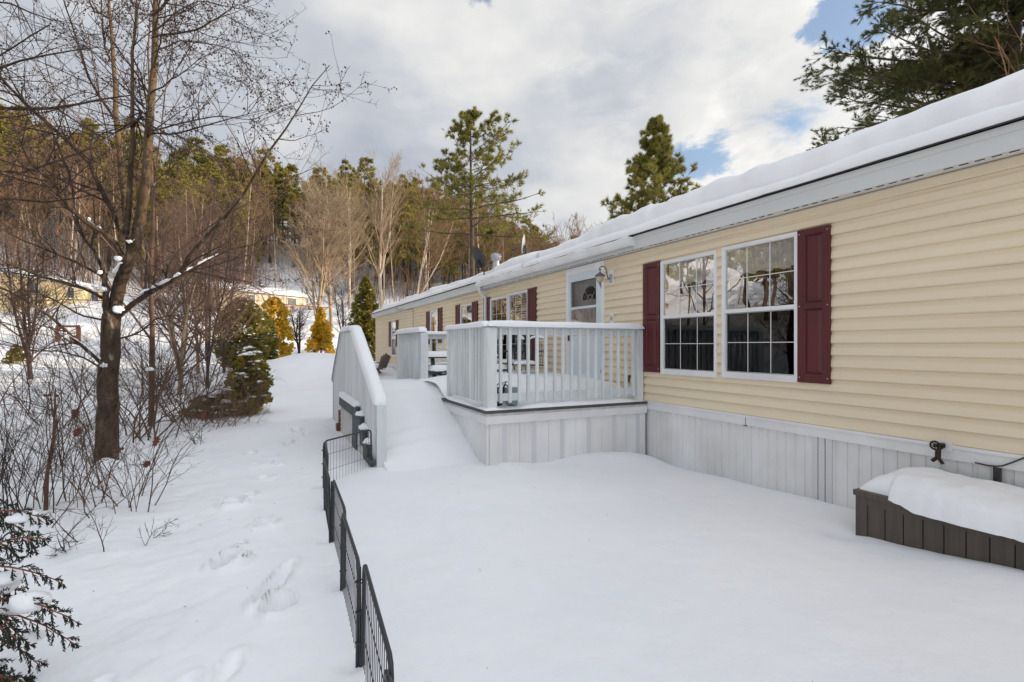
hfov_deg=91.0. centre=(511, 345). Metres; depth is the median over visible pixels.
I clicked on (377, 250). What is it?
hill pine
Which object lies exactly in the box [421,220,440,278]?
hill pine
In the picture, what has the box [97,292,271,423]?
bare bush
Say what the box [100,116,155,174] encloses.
hill pine
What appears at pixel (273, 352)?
dark evergreen
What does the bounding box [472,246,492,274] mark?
satellite dish
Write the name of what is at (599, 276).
wall lantern
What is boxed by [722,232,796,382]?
window
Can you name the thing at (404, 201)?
hill pine
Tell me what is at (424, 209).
bare tree
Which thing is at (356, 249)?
hill pine
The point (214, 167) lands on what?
hill pine
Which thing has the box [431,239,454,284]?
hill pine
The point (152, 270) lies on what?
bare sapling
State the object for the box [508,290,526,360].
window
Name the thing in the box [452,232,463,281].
hill pine
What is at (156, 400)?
bare bush
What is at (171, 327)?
bare tree
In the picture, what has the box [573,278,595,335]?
inner door
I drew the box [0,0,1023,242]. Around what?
sky
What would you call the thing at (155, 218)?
hill pine
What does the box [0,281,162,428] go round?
bare bush
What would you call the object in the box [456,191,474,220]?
hill pine
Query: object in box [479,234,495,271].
hill pine
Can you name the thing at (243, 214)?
hill pine
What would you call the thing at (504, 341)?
window
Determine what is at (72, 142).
hill pine
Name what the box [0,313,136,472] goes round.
brush shrub
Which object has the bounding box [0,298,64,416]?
bare bush
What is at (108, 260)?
hill pine
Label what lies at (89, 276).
brushwood
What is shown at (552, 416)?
wooden deck
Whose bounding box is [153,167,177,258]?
hill pine
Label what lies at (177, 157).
hill pine
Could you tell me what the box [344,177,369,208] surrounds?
hill pine
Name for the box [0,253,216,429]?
bare bush
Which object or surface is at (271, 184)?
hill pine
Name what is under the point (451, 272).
hill pine
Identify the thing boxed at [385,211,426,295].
hill pine
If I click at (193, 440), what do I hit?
brush shrub
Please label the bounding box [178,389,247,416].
shrub
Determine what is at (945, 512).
storage box
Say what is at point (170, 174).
hill pine
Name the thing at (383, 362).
garden chair
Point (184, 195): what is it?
bare tree
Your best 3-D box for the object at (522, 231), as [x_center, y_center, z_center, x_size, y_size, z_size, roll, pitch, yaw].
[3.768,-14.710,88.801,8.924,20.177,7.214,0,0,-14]
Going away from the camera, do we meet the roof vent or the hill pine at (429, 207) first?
the roof vent
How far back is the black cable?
3.63 m
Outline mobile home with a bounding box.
[371,69,1023,509]
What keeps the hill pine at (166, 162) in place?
on the snow ground
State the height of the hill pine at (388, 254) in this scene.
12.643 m
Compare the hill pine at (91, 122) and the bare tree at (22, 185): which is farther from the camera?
the hill pine at (91, 122)
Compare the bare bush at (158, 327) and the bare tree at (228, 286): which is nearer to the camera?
the bare bush at (158, 327)
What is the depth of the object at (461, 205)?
101.74 m
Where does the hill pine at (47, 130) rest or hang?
on the snow ground
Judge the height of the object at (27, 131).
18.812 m
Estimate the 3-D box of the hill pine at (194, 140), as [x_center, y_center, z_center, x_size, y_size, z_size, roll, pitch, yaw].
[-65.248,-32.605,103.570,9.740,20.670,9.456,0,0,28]
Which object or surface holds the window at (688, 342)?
in the mobile home
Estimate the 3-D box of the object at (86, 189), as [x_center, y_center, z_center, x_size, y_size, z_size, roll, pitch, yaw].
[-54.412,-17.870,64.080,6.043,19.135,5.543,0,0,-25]
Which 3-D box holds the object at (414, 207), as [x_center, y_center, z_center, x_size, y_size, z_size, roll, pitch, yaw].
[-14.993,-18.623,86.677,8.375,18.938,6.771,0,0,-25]
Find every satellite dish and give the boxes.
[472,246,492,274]
[512,235,527,253]
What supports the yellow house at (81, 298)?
on the snow ground
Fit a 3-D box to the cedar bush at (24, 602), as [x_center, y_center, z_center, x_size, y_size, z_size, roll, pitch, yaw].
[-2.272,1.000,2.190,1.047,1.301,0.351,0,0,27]
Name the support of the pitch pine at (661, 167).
on the snow ground
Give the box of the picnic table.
[428,351,506,376]
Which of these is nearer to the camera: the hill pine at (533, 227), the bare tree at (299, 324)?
the bare tree at (299, 324)
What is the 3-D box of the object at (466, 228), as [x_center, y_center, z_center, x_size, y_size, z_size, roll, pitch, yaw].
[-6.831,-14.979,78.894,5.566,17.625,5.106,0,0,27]
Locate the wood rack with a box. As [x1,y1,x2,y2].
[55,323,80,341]
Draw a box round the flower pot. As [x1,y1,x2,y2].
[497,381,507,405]
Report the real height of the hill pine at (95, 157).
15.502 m
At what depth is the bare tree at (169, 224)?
60.26 m
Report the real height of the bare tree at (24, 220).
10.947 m
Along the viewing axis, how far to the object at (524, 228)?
79.51 m
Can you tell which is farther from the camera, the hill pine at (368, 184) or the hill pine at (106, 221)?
the hill pine at (368, 184)
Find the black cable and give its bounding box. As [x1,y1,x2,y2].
[975,457,1023,466]
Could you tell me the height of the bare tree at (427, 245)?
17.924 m
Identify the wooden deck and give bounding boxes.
[396,320,647,465]
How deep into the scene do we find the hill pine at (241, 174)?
94.69 m
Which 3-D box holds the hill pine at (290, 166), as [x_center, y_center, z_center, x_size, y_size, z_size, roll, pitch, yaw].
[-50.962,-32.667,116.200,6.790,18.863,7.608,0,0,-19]
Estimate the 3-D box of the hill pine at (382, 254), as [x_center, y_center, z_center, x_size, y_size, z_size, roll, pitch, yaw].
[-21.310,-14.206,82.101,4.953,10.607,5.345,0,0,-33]
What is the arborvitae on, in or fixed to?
on the snow ground
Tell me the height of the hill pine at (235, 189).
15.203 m
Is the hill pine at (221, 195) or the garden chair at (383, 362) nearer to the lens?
the garden chair at (383, 362)
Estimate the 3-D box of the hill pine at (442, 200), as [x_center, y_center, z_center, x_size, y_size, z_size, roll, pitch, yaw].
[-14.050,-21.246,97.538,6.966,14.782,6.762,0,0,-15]
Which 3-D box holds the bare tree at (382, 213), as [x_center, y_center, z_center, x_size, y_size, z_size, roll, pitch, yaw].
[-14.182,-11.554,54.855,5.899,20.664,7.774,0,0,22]
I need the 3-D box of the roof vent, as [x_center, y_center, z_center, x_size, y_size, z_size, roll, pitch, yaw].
[-0.490,-2.539,15.433,0.365,0.578,0.356,0,0,-26]
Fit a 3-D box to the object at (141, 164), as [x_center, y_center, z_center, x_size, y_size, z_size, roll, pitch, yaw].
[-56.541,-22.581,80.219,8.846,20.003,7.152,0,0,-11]
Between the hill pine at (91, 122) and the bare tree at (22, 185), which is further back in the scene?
the hill pine at (91, 122)
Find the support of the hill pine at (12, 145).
on the snow ground
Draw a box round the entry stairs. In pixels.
[332,325,477,470]
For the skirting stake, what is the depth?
3.65 m
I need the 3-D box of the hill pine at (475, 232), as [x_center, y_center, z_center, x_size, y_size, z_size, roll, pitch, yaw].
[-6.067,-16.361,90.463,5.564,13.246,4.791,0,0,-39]
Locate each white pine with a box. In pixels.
[404,106,555,277]
[792,0,1023,150]
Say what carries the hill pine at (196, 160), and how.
on the snow ground
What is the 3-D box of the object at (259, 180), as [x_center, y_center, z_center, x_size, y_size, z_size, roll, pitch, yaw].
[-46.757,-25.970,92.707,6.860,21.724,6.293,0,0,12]
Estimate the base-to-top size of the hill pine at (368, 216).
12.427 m
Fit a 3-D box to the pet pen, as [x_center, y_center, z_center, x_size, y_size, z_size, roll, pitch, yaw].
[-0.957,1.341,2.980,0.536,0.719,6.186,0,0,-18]
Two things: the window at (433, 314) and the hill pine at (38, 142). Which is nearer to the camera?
the window at (433, 314)
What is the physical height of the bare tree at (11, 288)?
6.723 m
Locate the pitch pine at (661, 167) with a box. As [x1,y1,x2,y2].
[599,114,702,223]
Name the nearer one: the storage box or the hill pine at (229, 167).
the storage box
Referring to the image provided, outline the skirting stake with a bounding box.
[993,467,1001,482]
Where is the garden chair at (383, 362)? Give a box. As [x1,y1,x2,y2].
[374,353,390,372]
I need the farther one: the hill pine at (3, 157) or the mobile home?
the hill pine at (3, 157)
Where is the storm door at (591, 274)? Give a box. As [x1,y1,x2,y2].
[568,268,600,379]
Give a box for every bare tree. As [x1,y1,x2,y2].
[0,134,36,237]
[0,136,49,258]
[0,144,68,269]
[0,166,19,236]
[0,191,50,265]
[0,217,85,379]
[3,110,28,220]
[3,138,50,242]
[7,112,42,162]
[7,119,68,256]
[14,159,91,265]
[21,151,95,252]
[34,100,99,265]
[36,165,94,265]
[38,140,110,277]
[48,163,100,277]
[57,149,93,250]
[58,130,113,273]
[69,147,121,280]
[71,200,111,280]
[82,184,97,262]
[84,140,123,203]
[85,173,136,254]
[85,182,267,394]
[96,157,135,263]
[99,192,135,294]
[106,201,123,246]
[108,161,273,371]
[113,145,285,386]
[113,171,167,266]
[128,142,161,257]
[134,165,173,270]
[146,194,265,372]
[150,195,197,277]
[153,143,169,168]
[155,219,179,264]
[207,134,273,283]
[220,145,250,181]
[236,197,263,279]
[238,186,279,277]
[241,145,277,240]
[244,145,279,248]
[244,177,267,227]
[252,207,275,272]
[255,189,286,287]
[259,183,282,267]
[270,169,381,315]
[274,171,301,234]
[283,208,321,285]
[283,303,313,352]
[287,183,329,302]
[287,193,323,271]
[290,145,368,330]
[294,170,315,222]
[322,278,354,331]
[323,165,377,309]
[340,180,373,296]
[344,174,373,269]
[353,149,412,308]
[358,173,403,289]
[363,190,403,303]
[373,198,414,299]
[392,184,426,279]
[393,177,469,293]
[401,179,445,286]
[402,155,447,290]
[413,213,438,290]
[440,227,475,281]
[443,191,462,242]
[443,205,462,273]
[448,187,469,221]
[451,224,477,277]
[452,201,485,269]
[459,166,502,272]
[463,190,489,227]
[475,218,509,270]
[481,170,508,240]
[481,217,535,269]
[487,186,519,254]
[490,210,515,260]
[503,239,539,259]
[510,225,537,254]
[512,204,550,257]
[528,234,560,252]
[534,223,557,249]
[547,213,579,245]
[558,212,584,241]
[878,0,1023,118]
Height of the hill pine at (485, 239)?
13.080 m
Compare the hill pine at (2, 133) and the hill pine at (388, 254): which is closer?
the hill pine at (2, 133)
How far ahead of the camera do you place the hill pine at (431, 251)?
84.88 m
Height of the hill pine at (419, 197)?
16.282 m
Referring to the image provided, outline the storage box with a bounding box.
[853,467,1023,569]
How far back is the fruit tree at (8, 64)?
5.48 m
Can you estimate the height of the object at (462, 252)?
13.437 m
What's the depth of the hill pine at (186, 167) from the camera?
70.67 m
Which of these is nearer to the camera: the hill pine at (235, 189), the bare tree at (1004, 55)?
the bare tree at (1004, 55)
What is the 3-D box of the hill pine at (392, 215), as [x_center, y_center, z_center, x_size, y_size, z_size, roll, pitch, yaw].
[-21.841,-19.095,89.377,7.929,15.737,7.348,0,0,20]
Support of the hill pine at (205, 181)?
on the snow ground
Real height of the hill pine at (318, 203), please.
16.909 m
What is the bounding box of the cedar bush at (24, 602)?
[0,500,81,681]
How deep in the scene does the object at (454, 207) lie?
90.86 m
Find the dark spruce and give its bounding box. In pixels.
[348,275,379,360]
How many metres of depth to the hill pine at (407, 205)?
81.70 m
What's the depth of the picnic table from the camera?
9.23 m
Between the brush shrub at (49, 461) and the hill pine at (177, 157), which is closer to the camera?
the brush shrub at (49, 461)
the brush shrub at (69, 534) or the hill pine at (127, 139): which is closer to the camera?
the brush shrub at (69, 534)
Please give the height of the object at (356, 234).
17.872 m
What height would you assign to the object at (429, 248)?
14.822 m
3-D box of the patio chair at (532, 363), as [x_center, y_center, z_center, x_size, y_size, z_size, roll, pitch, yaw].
[0.278,0.333,9.200,0.600,1.061,0.582,0,0,-41]
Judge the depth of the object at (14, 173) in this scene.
70.93 m
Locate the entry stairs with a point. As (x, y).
(410, 423)
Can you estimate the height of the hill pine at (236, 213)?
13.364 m
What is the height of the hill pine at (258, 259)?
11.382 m
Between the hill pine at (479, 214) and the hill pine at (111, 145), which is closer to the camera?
the hill pine at (111, 145)
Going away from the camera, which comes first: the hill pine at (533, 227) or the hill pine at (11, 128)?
the hill pine at (11, 128)
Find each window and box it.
[67,286,73,298]
[90,290,97,299]
[287,297,296,305]
[391,321,396,356]
[430,310,438,350]
[460,303,471,323]
[490,296,507,359]
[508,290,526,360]
[660,250,717,377]
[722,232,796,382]
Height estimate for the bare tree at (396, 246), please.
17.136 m
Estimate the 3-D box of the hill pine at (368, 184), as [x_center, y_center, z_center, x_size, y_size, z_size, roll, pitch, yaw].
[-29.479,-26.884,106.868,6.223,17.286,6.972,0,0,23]
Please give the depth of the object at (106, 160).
77.37 m
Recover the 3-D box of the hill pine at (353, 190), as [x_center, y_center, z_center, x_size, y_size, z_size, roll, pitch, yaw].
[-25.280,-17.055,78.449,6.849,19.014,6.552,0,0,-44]
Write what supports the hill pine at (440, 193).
on the snow ground
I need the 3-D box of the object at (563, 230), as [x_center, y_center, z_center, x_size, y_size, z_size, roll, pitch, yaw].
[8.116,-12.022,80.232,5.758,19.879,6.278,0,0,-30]
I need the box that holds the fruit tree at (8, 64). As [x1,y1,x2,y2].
[0,0,159,224]
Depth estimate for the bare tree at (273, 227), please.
71.60 m
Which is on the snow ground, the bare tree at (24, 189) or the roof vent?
the bare tree at (24, 189)
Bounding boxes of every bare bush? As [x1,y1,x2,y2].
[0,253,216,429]
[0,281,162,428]
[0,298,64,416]
[1,236,255,444]
[77,304,249,399]
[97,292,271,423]
[131,346,283,430]
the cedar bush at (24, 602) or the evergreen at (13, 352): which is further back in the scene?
the evergreen at (13, 352)
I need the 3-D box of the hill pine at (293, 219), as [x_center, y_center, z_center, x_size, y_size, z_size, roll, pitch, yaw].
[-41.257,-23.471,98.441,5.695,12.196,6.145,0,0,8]
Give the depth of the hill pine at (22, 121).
87.79 m
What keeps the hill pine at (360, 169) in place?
on the snow ground
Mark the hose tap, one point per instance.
(938, 445)
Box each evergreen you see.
[0,344,26,363]
[212,297,273,369]
[246,312,280,359]
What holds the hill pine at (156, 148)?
on the snow ground
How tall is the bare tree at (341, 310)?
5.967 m
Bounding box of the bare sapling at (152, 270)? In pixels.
[0,0,331,426]
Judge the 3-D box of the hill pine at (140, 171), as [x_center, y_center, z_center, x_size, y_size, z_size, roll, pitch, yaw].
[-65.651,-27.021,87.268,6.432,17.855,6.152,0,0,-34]
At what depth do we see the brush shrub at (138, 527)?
3.73 m
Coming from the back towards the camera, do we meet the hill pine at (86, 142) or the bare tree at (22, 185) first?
the hill pine at (86, 142)
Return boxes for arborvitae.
[223,346,274,414]
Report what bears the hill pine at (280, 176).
on the snow ground
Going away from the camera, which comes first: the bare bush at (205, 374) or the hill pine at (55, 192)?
the bare bush at (205, 374)
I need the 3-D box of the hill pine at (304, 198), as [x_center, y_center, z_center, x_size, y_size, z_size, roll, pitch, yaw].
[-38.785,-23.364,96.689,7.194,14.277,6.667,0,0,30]
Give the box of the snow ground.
[0,212,1023,681]
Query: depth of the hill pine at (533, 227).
100.51 m
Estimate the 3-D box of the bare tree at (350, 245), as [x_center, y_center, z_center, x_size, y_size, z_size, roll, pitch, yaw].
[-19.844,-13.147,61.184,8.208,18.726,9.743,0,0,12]
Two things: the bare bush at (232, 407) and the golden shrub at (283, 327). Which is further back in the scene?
the golden shrub at (283, 327)
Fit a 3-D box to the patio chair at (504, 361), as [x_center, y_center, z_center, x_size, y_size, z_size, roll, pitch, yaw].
[-0.089,0.333,9.958,0.599,1.061,0.582,0,0,-16]
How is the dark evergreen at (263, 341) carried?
on the snow ground
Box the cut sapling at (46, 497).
[43,388,55,510]
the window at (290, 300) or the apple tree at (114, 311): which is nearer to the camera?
the apple tree at (114, 311)
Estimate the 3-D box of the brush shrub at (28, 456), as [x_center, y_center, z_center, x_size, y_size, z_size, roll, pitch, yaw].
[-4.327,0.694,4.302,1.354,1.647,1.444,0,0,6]
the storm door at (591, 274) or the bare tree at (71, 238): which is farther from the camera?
the bare tree at (71, 238)
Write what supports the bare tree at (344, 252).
on the snow ground
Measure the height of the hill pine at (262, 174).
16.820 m
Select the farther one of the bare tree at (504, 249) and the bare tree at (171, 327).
the bare tree at (504, 249)
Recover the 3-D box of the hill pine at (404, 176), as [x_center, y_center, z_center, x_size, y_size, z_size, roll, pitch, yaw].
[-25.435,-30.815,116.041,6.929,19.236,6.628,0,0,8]
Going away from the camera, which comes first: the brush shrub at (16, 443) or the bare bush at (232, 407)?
the brush shrub at (16, 443)
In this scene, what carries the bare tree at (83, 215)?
on the snow ground
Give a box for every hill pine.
[0,104,19,224]
[0,127,48,235]
[0,141,8,202]
[2,110,27,209]
[9,102,33,207]
[26,132,59,188]
[30,121,63,146]
[46,161,71,233]
[62,116,106,152]
[62,132,77,158]
[70,156,119,247]
[71,126,104,170]
[88,186,131,265]
[89,181,124,270]
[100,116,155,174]
[100,164,136,237]
[104,137,116,164]
[118,184,161,282]
[124,144,142,189]
[133,147,155,183]
[145,174,173,275]
[148,163,200,283]
[153,145,162,167]
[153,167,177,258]
[155,160,209,280]
[162,151,189,173]
[171,150,183,201]
[178,136,206,162]
[183,155,234,215]
[185,153,224,210]
[198,178,216,239]
[203,143,237,226]
[208,196,253,275]
[210,157,239,203]
[215,178,231,254]
[215,181,256,273]
[230,192,262,266]
[233,156,242,179]
[233,209,263,278]
[239,159,255,247]
[241,173,267,238]
[248,148,292,244]
[251,169,277,255]
[257,176,285,262]
[269,162,292,252]
[278,182,307,266]
[283,163,302,241]
[286,199,306,250]
[292,186,317,227]
[303,179,326,269]
[307,166,333,218]
[330,172,345,257]
[335,180,368,293]
[338,156,354,194]
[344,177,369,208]
[345,175,371,209]
[345,213,367,271]
[348,156,381,249]
[361,199,381,280]
[361,204,371,267]
[362,219,397,278]
[363,178,381,256]
[369,233,394,286]
[370,193,398,278]
[371,217,402,284]
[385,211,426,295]
[391,196,433,289]
[393,179,422,257]
[396,170,408,189]
[399,192,420,281]
[411,176,419,195]
[414,188,435,214]
[414,227,444,287]
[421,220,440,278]
[424,189,441,274]
[427,182,443,196]
[431,197,450,269]
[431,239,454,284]
[439,235,459,283]
[450,220,475,278]
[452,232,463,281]
[455,231,468,279]
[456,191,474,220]
[463,196,490,272]
[467,221,486,272]
[474,225,511,273]
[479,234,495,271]
[503,221,523,245]
[503,241,512,256]
[518,218,541,247]
[526,225,542,249]
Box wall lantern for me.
[595,266,613,285]
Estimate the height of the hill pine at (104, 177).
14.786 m
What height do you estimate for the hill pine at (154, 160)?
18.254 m
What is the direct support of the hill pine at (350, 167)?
on the snow ground
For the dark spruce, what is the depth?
29.55 m
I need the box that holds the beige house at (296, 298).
[185,281,326,309]
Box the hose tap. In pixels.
[929,440,952,464]
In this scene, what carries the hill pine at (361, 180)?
on the snow ground
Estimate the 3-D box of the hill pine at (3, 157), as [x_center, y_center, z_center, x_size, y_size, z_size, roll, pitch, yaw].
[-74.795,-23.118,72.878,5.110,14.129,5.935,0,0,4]
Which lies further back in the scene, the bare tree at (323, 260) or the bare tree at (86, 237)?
the bare tree at (86, 237)
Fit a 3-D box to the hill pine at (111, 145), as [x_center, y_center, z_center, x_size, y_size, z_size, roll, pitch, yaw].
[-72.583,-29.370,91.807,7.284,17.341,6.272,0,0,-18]
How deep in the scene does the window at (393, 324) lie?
21.29 m
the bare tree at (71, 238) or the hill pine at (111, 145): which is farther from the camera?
the hill pine at (111, 145)
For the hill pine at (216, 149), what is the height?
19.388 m
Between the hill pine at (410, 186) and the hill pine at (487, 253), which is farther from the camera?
the hill pine at (410, 186)
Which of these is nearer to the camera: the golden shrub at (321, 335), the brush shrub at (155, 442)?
the brush shrub at (155, 442)
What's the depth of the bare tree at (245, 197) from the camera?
60.52 m
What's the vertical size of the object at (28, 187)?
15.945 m
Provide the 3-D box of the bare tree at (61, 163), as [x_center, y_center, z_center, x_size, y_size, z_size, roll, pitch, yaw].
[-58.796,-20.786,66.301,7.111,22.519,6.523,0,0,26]
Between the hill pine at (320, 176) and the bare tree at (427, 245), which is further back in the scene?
the hill pine at (320, 176)
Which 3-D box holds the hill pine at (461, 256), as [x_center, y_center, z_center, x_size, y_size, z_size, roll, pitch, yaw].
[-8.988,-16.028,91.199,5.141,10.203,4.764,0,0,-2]
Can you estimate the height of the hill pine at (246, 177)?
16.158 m
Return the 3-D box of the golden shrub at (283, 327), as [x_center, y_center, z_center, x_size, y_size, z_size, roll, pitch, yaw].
[-13.979,-0.870,29.528,2.495,3.993,2.431,0,0,-26]
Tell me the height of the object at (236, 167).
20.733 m
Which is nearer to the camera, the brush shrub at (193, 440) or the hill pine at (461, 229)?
the brush shrub at (193, 440)
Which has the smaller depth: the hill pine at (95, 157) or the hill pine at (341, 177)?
the hill pine at (95, 157)
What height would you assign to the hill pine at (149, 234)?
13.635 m
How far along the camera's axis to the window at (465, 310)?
13.48 m
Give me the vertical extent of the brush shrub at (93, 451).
1.565 m
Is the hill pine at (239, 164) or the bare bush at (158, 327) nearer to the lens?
the bare bush at (158, 327)
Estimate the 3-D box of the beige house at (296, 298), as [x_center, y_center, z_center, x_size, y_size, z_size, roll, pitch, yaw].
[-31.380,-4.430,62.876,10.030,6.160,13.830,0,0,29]
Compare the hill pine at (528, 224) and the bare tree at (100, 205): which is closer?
the bare tree at (100, 205)
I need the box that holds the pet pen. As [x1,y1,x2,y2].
[321,429,393,681]
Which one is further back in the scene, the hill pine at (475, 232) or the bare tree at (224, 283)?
the hill pine at (475, 232)
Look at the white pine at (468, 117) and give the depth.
46.08 m
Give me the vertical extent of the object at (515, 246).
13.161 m
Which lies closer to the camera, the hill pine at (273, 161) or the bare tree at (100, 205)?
the bare tree at (100, 205)
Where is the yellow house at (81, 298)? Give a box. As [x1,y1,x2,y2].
[0,267,101,310]
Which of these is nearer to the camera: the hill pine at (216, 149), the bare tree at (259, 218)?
the bare tree at (259, 218)
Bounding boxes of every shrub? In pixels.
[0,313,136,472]
[0,314,129,529]
[0,333,139,523]
[0,336,124,482]
[0,370,222,527]
[0,370,238,508]
[3,348,140,500]
[16,483,117,556]
[81,511,179,551]
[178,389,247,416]
[182,416,209,443]
[260,297,295,357]
[304,306,335,353]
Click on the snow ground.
(610, 566)
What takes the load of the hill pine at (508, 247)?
on the snow ground
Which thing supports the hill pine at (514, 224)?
on the snow ground
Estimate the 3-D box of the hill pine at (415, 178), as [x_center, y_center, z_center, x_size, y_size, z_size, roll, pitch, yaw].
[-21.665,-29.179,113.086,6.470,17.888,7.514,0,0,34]
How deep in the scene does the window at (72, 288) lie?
49.98 m
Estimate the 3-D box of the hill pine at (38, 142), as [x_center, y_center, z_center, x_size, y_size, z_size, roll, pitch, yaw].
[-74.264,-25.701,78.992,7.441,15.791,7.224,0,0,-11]
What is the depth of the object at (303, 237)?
68.92 m
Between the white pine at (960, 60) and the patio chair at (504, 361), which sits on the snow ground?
the white pine at (960, 60)
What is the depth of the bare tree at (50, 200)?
58.41 m
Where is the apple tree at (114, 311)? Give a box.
[0,0,396,476]
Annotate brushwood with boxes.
[0,201,483,307]
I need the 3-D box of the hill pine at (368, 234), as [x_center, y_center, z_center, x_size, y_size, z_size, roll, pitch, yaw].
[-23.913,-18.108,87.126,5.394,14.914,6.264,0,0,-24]
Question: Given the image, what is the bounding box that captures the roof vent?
[490,253,501,269]
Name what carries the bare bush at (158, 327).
on the snow ground
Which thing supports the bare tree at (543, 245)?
on the snow ground
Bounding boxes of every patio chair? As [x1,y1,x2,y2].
[497,335,523,370]
[507,335,543,372]
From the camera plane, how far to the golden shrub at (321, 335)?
32.71 m
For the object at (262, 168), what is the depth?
95.93 m
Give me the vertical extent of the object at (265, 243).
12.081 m
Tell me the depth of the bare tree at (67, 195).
61.71 m

